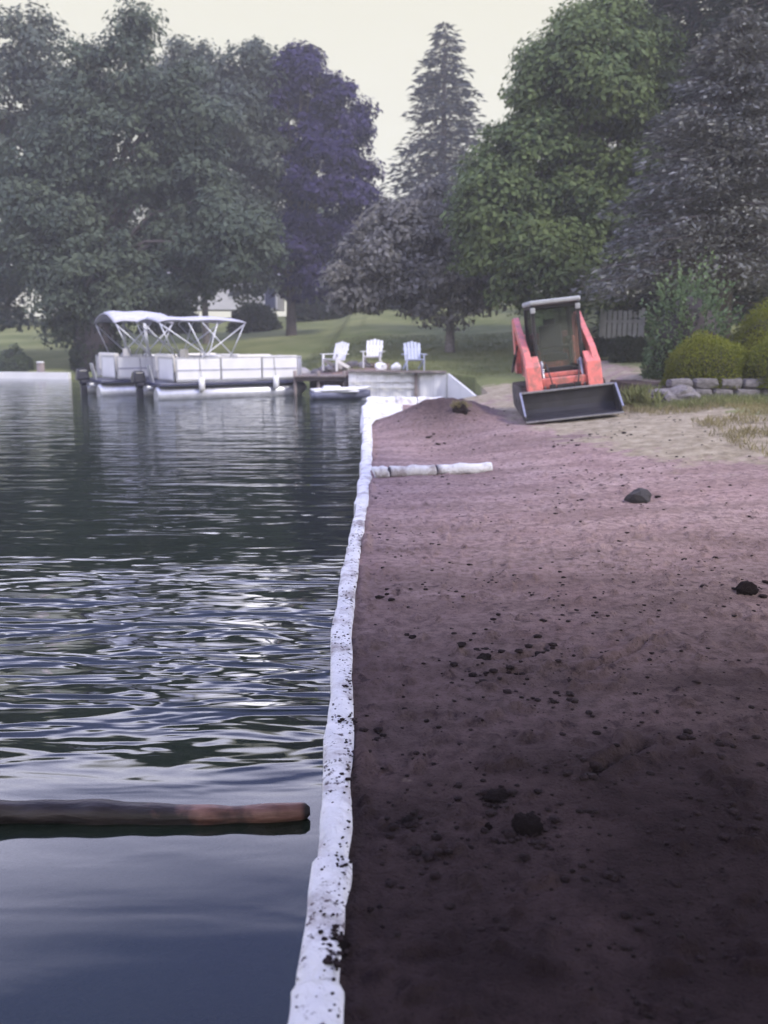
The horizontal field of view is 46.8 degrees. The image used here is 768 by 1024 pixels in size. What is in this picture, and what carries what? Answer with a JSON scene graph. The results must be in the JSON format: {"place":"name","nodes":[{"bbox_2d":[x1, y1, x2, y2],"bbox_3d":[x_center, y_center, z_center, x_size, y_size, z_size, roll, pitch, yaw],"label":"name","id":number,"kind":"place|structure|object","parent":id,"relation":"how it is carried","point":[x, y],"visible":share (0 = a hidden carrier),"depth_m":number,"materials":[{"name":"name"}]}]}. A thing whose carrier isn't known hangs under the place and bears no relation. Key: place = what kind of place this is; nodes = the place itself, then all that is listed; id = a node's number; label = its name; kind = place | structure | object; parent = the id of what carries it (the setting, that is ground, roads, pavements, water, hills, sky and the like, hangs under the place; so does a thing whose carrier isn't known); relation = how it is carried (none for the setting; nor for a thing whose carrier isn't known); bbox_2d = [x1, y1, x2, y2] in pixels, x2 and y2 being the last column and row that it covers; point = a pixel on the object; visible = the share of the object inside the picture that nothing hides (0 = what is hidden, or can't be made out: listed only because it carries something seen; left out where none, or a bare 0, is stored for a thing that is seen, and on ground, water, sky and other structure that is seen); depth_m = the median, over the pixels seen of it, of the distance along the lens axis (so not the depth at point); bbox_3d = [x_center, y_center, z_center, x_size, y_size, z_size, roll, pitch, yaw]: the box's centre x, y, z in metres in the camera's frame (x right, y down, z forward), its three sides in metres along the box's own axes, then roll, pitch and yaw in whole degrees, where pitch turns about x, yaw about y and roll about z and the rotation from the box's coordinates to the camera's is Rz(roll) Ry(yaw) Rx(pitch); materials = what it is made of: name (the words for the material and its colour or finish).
{"place":"outdoors","nodes":[
{"label":"outdoors","id":0,"kind":"place"},
{"bbox_2d":[0,379,447,1023],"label":"lake water","id":1,"kind":"structure","parent":0,"point":[170,573],"depth_m":4.75,"materials":[{"name":"liquid"}]},
{"bbox_2d":[0,799,309,824],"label":"log","id":2,"kind":"object","parent":1,"relation":"on","point":[92,811],"visible":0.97,"depth_m":3.36,"materials":[{"name":"brown wood"}]},
{"bbox_2d":[75,311,236,395],"bbox_3d":[-6.989,-5.018,28.805,6.000,2.932,2.460,-7,13,-33],"label":"pontoon boat","id":3,"kind":"object","parent":1,"relation":"on","point":[115,370],"visible":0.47,"depth_m":27.34,"materials":[{"name":"metal"}]},
{"bbox_2d":[131,316,306,399],"bbox_3d":[-4.841,-4.570,27.073,5.798,2.732,2.460,-7,13,-31],"label":"pontoon boat","id":4,"kind":"object","parent":1,"relation":"on","point":[184,375],"visible":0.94,"depth_m":26.13,"materials":[{"name":"metal"}]},
{"bbox_2d":[310,385,370,399],"bbox_3d":[-1.250,-3.441,25.725,1.763,0.440,0.876,-2,11,-8],"label":"dinghy","id":5,"kind":"object","parent":1,"relation":"on","point":[333,392],"visible":0.88,"depth_m":25.43,"materials":[{"name":"white paint"}]},
{"bbox_2d":[0,0,750,317],"label":"sky","id":6,"kind":"structure","parent":0,"point":[379,45],"materials":[{"name":"white"}]},
{"bbox_2d":[0,303,767,1023],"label":"ground","id":7,"kind":"structure","parent":0,"point":[444,971],"depth_m":3.92,"materials":[{"name":"soil"}]},
{"bbox_2d":[0,343,33,371],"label":"garden shrub","id":8,"kind":"object","parent":7,"relation":"on","point":[14,359],"visible":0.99,"depth_m":37.99,"materials":[{"name":"green plant"}]},
{"bbox_2d":[0,182,41,321],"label":"background tree","id":9,"kind":"object","parent":7,"relation":"on","point":[10,264],"depth_m":63.04,"materials":[{"name":"green plant"}]},
{"bbox_2d":[0,372,70,378],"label":"shore edging","id":10,"kind":"object","parent":7,"relation":"on","point":[35,375],"visible":0.67,"depth_m":37.43,"materials":[{"name":"white concrete"}]},
{"bbox_2d":[0,0,74,332],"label":"ash tree","id":11,"kind":"object","parent":7,"relation":"on","point":[30,81],"visible":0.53,"depth_m":41.30,"materials":[{"name":"green plant"}]},
{"bbox_2d":[36,361,44,371],"bbox_3d":[-14.525,-5.720,37.608,0.342,1.300,0.360,0,11,0],"label":"mooring post","id":12,"kind":"object","parent":7,"relation":"on","point":[40,366],"visible":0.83,"depth_m":37.41,"materials":[{"name":"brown wood"}]},
{"bbox_2d":[11,182,139,308],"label":"background tree","id":13,"kind":"object","parent":7,"relation":"on","point":[136,216],"depth_m":67.97,"materials":[{"name":"green plant"}]},
{"bbox_2d":[56,285,129,371],"bbox_3d":[-12.358,-7.872,38.240,3.082,3.802,2.194,0,11,0],"label":"garden shrub","id":14,"kind":"object","parent":7,"relation":"on","point":[87,346],"visible":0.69,"depth_m":37.73,"materials":[{"name":"green plant"}]},
{"bbox_2d":[0,0,293,351],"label":"maple tree","id":15,"kind":"object","parent":7,"relation":"on","point":[77,233],"visible":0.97,"depth_m":37.61,"materials":[{"name":"green plant"}]},
{"bbox_2d":[125,201,168,270],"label":"background tree","id":16,"kind":"object","parent":7,"relation":"on","point":[136,210],"visible":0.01,"depth_m":67.10,"materials":[{"name":"green plant"}]},
{"bbox_2d":[135,306,201,334],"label":"garden shrub","id":17,"kind":"object","parent":7,"relation":"on","point":[155,327],"visible":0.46,"depth_m":55.81,"materials":[{"name":"green plant"}]},
{"bbox_2d":[147,33,296,343],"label":"ash tree","id":18,"kind":"object","parent":7,"relation":"on","point":[253,144],"visible":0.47,"depth_m":46.01,"materials":[{"name":"green plant"}]},
{"bbox_2d":[167,269,286,310],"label":"house","id":19,"kind":"structure","parent":7,"relation":"on","point":[226,303],"depth_m":66.20,"materials":[{"name":"white"}]},
{"bbox_2d":[229,285,240,296],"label":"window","id":20,"kind":"structure","parent":19,"relation":"in","point":[230,293],"depth_m":66.03,"materials":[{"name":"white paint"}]},
{"bbox_2d":[265,288,275,307],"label":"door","id":21,"kind":"structure","parent":19,"relation":"in","point":[271,301],"depth_m":66.13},
{"bbox_2d":[225,301,283,332],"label":"garden shrub","id":22,"kind":"object","parent":7,"relation":"on","point":[261,318],"visible":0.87,"depth_m":54.09,"materials":[{"name":"green plant"}]},
{"bbox_2d":[277,205,336,300],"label":"background tree","id":23,"kind":"object","parent":7,"relation":"on","point":[320,210],"visible":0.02,"depth_m":70.53,"materials":[{"name":"green plant"}]},
{"bbox_2d":[310,369,319,373],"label":"bank stone","id":24,"kind":"object","parent":7,"relation":"on","point":[313,371],"visible":0.44,"depth_m":28.41,"materials":[{"name":"grey stone"}]},
{"bbox_2d":[285,296,348,320],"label":"garden shrub","id":25,"kind":"object","parent":7,"relation":"on","point":[309,312],"visible":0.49,"depth_m":59.35,"materials":[{"name":"green plant"}]},
{"bbox_2d":[293,369,346,395],"bbox_3d":[-1.899,-3.775,27.704,1.711,1.320,1.715,0,11,0],"label":"timber dock","id":26,"kind":"object","parent":7,"relation":"on","point":[315,379],"visible":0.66,"depth_m":26.84,"materials":[{"name":"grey wood"}]},
{"bbox_2d":[302,367,310,373],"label":"bank stone","id":27,"kind":"object","parent":26,"relation":"on","point":[305,370],"visible":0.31,"depth_m":28.37,"materials":[{"name":"white stone"}]},
{"bbox_2d":[259,38,385,335],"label":"purple leaf tree","id":28,"kind":"object","parent":7,"relation":"on","point":[322,113],"visible":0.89,"depth_m":46.25,"materials":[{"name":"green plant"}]},
{"bbox_2d":[320,341,349,370],"bbox_3d":[-1.482,-4.928,28.073,0.713,0.920,0.863,8,14,34],"label":"garden chair","id":29,"kind":"object","parent":7,"relation":"on","point":[340,353],"visible":0.96,"depth_m":28.09,"materials":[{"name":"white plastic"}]},
{"bbox_2d":[326,363,345,371],"bbox_3d":[-1.595,-4.603,28.519,0.552,0.373,0.556,5,12,24],"label":"bank stone","id":30,"kind":"object","parent":7,"relation":"on","point":[332,368],"visible":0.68,"depth_m":28.33,"materials":[{"name":"grey stone"}]},
{"bbox_2d":[330,934,350,957],"bbox_3d":[-0.122,1.147,2.341,0.073,0.052,0.073,-8,14,-35],"label":"soil clod","id":31,"kind":"object","parent":7,"relation":"on","point":[344,944],"visible":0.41,"depth_m":2.33,"materials":[{"name":"brown soil"}]},
{"bbox_2d":[288,396,440,1023],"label":"seawall","id":32,"kind":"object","parent":7,"relation":"on","point":[324,883],"visible":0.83,"depth_m":2.94,"materials":[{"name":"white concrete"}]},
{"bbox_2d":[295,526,361,1017],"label":"spilled soil","id":33,"kind":"structure","parent":32,"relation":"on","point":[336,962],"depth_m":2.46,"materials":[{"name":"brown soil"}]},
{"bbox_2d":[360,403,402,433],"bbox_3d":[-0.025,-2.062,18.555,0.950,0.199,6.000,0,11,0],"label":"fabric apron","id":34,"kind":"object","parent":32,"relation":"on","point":[380,410],"visible":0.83,"depth_m":19.26,"materials":[{"name":"white fabric"}]},
{"bbox_2d":[336,192,394,268],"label":"background tree","id":35,"kind":"object","parent":7,"relation":"on","point":[374,213],"depth_m":68.22,"materials":[{"name":"green plant"}]},
{"bbox_2d":[360,339,384,367],"bbox_3d":[-0.333,-5.048,28.272,0.713,0.920,0.863,2,11,8],"label":"garden chair","id":36,"kind":"object","parent":7,"relation":"on","point":[373,347],"visible":0.91,"depth_m":28.40,"materials":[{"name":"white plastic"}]},
{"bbox_2d":[385,274,405,309],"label":"garden shrub","id":37,"kind":"object","parent":7,"relation":"on","point":[391,306],"visible":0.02,"depth_m":58.70,"materials":[{"name":"green plant"}]},
{"bbox_2d":[401,815,415,824],"bbox_3d":[0.083,1.038,2.972,0.055,0.036,0.059,-5,12,-21],"label":"soil clod","id":38,"kind":"object","parent":7,"relation":"on","point":[408,818],"visible":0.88,"depth_m":2.97,"materials":[{"name":"brown soil"}]},
{"bbox_2d":[312,173,510,352],"bbox_3d":[1.039,-8.758,31.886,7.174,6.578,4.438,0,11,0],"label":"silver leaved tree","id":39,"kind":"object","parent":7,"relation":"on","point":[420,284],"visible":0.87,"depth_m":30.97,"materials":[{"name":"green plant"}]},
{"bbox_2d":[346,370,476,398],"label":"neighbour wall","id":40,"kind":"structure","parent":7,"relation":"on","point":[400,383],"depth_m":26.55,"materials":[{"name":"white concrete"}]},
{"bbox_2d":[371,462,492,477],"bbox_3d":[0.559,-0.484,10.337,1.455,0.154,0.143,-3,12,-14],"label":"fabric tube","id":41,"kind":"object","parent":7,"relation":"on","point":[433,469],"visible":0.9,"depth_m":10.28,"materials":[{"name":"fabric"}]},
{"bbox_2d":[379,22,495,306],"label":"spruce tree","id":42,"kind":"object","parent":7,"relation":"on","point":[441,160],"visible":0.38,"depth_m":57.32,"materials":[{"name":"green plant"}]},
{"bbox_2d":[449,399,471,414],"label":"uprooted sod","id":43,"kind":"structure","parent":7,"relation":"on","point":[460,407],"depth_m":15.48,"materials":[{"name":"soil"}]},
{"bbox_2d":[303,327,654,377],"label":"lawn grass","id":44,"kind":"structure","parent":7,"relation":"on","point":[385,347],"depth_m":32.67,"materials":[{"name":"green plant"}]},
{"bbox_2d":[476,653,490,659],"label":"soil clod","id":45,"kind":"object","parent":7,"relation":"on","point":[485,656],"visible":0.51,"depth_m":4.42,"materials":[{"name":"brown soil"}]},
{"bbox_2d":[485,822,492,830],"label":"soil clod","id":46,"kind":"object","parent":7,"relation":"on","point":[488,825],"visible":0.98,"depth_m":2.93,"materials":[{"name":"brown soil"}]},
{"bbox_2d":[483,788,509,802],"bbox_3d":[0.393,0.993,3.100,0.096,0.041,0.082,1,11,6],"label":"soil clod","id":47,"kind":"object","parent":7,"relation":"on","point":[498,795],"visible":1,"depth_m":3.08,"materials":[{"name":"brown soil"}]},
{"bbox_2d":[511,812,543,835],"bbox_3d":[0.472,1.034,2.917,0.107,0.083,0.103,2,11,8],"label":"soil clod","id":48,"kind":"object","parent":7,"relation":"on","point":[527,823],"visible":0.88,"depth_m":2.89,"materials":[{"name":"black soil"}]},
{"bbox_2d":[359,402,767,1023],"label":"soil crumbs","id":49,"kind":"object","parent":7,"relation":"on","point":[511,836],"visible":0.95,"depth_m":3.00,"materials":[{"name":"brown soil"}]},
{"bbox_2d":[438,0,696,329],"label":"green tree","id":50,"kind":"object","parent":7,"relation":"on","point":[577,97],"visible":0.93,"depth_m":28.00,"materials":[{"name":"green plant"}]},
{"bbox_2d":[511,295,623,423],"bbox_3d":[3.058,-2.736,15.648,1.619,2.011,2.845,-6,11,3],"label":"track loader","id":51,"kind":"object","parent":7,"relation":"on","point":[556,367],"visible":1,"depth_m":15.25,"materials":[{"name":"metal"}]},
{"bbox_2d":[582,335,601,350],"bbox_3d":[6.423,-5.015,27.554,1.336,0.972,1.114,0,11,0],"label":"garden shrub","id":52,"kind":"object","parent":7,"relation":"on","point":[595,341],"visible":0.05,"depth_m":27.34,"materials":[{"name":"green plant"}]},
{"bbox_2d":[596,336,616,360],"bbox_3d":[6.576,-4.686,25.605,1.337,0.817,1.145,0,11,0],"label":"garden shrub","id":53,"kind":"object","parent":7,"relation":"on","point":[604,348],"visible":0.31,"depth_m":25.36,"materials":[{"name":"green plant"}]},
{"bbox_2d":[595,297,638,342],"bbox_3d":[8.597,-6.989,32.259,2.068,2.013,1.686,0,11,0],"label":"garden shrub","id":54,"kind":"object","parent":7,"relation":"on","point":[615,308],"visible":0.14,"depth_m":31.89,"materials":[{"name":"plant"}]},
{"bbox_2d":[599,308,644,339],"bbox_3d":[8.156,-6.220,30.415,1.520,1.510,0.112,0,11,0],"label":"white fence","id":55,"kind":"object","parent":7,"relation":"on","point":[604,321],"visible":0.6,"depth_m":30.32,"materials":[{"name":"paint"}]},
{"bbox_2d":[608,335,648,362],"bbox_3d":[6.587,-4.322,23.603,1.222,0.783,1.040,0,11,0],"label":"garden shrub","id":56,"kind":"object","parent":7,"relation":"on","point":[628,348],"visible":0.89,"depth_m":23.36,"materials":[{"name":"green plant"}]},
{"bbox_2d":[624,488,651,502],"bbox_3d":[2.384,-0.123,8.267,0.258,0.205,0.254,-8,14,-34],"label":"rock","id":57,"kind":"object","parent":7,"relation":"on","point":[640,495],"visible":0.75,"depth_m":8.19,"materials":[{"name":"grey stone"}]},
{"bbox_2d":[619,382,671,405],"bbox_3d":[4.670,-2.139,16.001,0.946,0.418,1.708,0,11,0],"label":"grass clump","id":58,"kind":"object","parent":7,"relation":"on","point":[640,394],"visible":0.81,"depth_m":15.74,"materials":[{"name":"green plant"}]},
{"bbox_2d":[570,0,759,331],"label":"dark pine","id":59,"kind":"object","parent":7,"relation":"on","point":[674,9],"visible":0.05,"depth_m":33.48,"materials":[{"name":"green plant"}]},
{"bbox_2d":[568,3,767,339],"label":"blue spruce","id":60,"kind":"object","parent":7,"relation":"on","point":[708,177],"visible":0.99,"depth_m":22.41,"materials":[{"name":"green plant"}]},
{"bbox_2d":[649,385,700,404],"bbox_3d":[5.123,-2.021,15.683,0.898,0.455,0.537,0,11,0],"label":"boulder","id":61,"kind":"object","parent":7,"relation":"on","point":[682,391],"visible":0.47,"depth_m":15.49,"materials":[{"name":"grey stone"}]},
{"bbox_2d":[591,0,767,337],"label":"dark pine","id":62,"kind":"object","parent":7,"relation":"on","point":[758,5],"visible":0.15,"depth_m":29.19,"materials":[{"name":"green plant"}]},
{"bbox_2d":[610,380,766,391],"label":"planting bed","id":63,"kind":"object","parent":7,"relation":"on","point":[625,382],"visible":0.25,"depth_m":18.09,"materials":[{"name":"soil"}]},
{"bbox_2d":[639,246,745,379],"bbox_3d":[6.438,-4.149,18.585,2.180,2.762,2.189,0,11,0],"label":"willow bush","id":64,"kind":"object","parent":63,"relation":"on","point":[683,316],"visible":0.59,"depth_m":18.32,"materials":[{"name":"green plant"}]},
{"bbox_2d":[658,329,751,388],"bbox_3d":[6.112,-2.891,16.652,1.782,1.084,1.549,0,11,0],"label":"boxwood","id":65,"kind":"object","parent":63,"relation":"on","point":[712,356],"visible":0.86,"depth_m":16.26,"materials":[{"name":"green plant"}]},
{"bbox_2d":[737,334,767,388],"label":"boxwood","id":66,"kind":"object","parent":63,"relation":"on","point":[758,367],"visible":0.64,"depth_m":16.10,"materials":[{"name":"green plant"}]},
{"bbox_2d":[666,378,767,396],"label":"stone wall","id":67,"kind":"structure","parent":7,"relation":"on","point":[702,386],"depth_m":16.02,"materials":[{"name":"grey stone"}]},
{"bbox_2d":[735,580,758,595],"bbox_3d":[2.228,0.479,5.456,0.134,0.131,0.155,2,11,9],"label":"soil clod","id":68,"kind":"object","parent":7,"relation":"on","point":[747,587],"visible":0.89,"depth_m":5.41,"materials":[{"name":"brown soil"}]},
{"bbox_2d":[727,297,767,350],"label":"boxwood","id":69,"kind":"object","parent":7,"relation":"on","point":[753,335],"visible":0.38,"depth_m":17.75,"materials":[{"name":"green plant"}]},
{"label":"terrace","id":70,"kind":"structure","parent":7,"relation":"on","visible":0},
{"bbox_2d":[345,361,358,367],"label":"bank stone","id":71,"kind":"object","parent":70,"relation":"on","point":[351,364],"visible":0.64,"depth_m":28.25,"materials":[{"name":"grey stone"}]},
{"bbox_2d":[358,361,370,367],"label":"bank stone","id":72,"kind":"object","parent":70,"relation":"on","point":[367,364],"visible":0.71,"depth_m":28.24,"materials":[{"name":"grey stone"}]},
{"bbox_2d":[375,362,386,369],"bbox_3d":[-0.098,-4.458,27.265,0.367,0.289,0.317,0,11,0],"label":"white block","id":73,"kind":"object","parent":70,"relation":"on","point":[380,366],"depth_m":27.15,"materials":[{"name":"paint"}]},
{"bbox_2d":[391,362,401,369],"bbox_3d":[0.362,-4.454,27.246,0.317,0.289,0.367,-5,12,-24],"label":"white block","id":74,"kind":"object","parent":70,"relation":"on","point":[396,366],"depth_m":27.11,"materials":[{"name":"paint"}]},
{"bbox_2d":[401,341,426,370],"bbox_3d":[0.907,-4.804,27.403,0.713,0.920,0.863,-2,11,-8],"label":"garden chair","id":75,"kind":"object","parent":70,"relation":"on","point":[412,354],"visible":0.95,"depth_m":27.52,"materials":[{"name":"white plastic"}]},
{"bbox_2d":[621,390,767,409],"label":"bank grass","id":76,"kind":"structure","parent":0,"point":[722,399],"depth_m":15.02,"materials":[{"name":"green plant"}]},
{"bbox_2d":[622,397,767,456],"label":"dry grass","id":77,"kind":"structure","parent":0,"point":[763,408],"depth_m":12.84,"materials":[{"name":"plant"}]}
]}

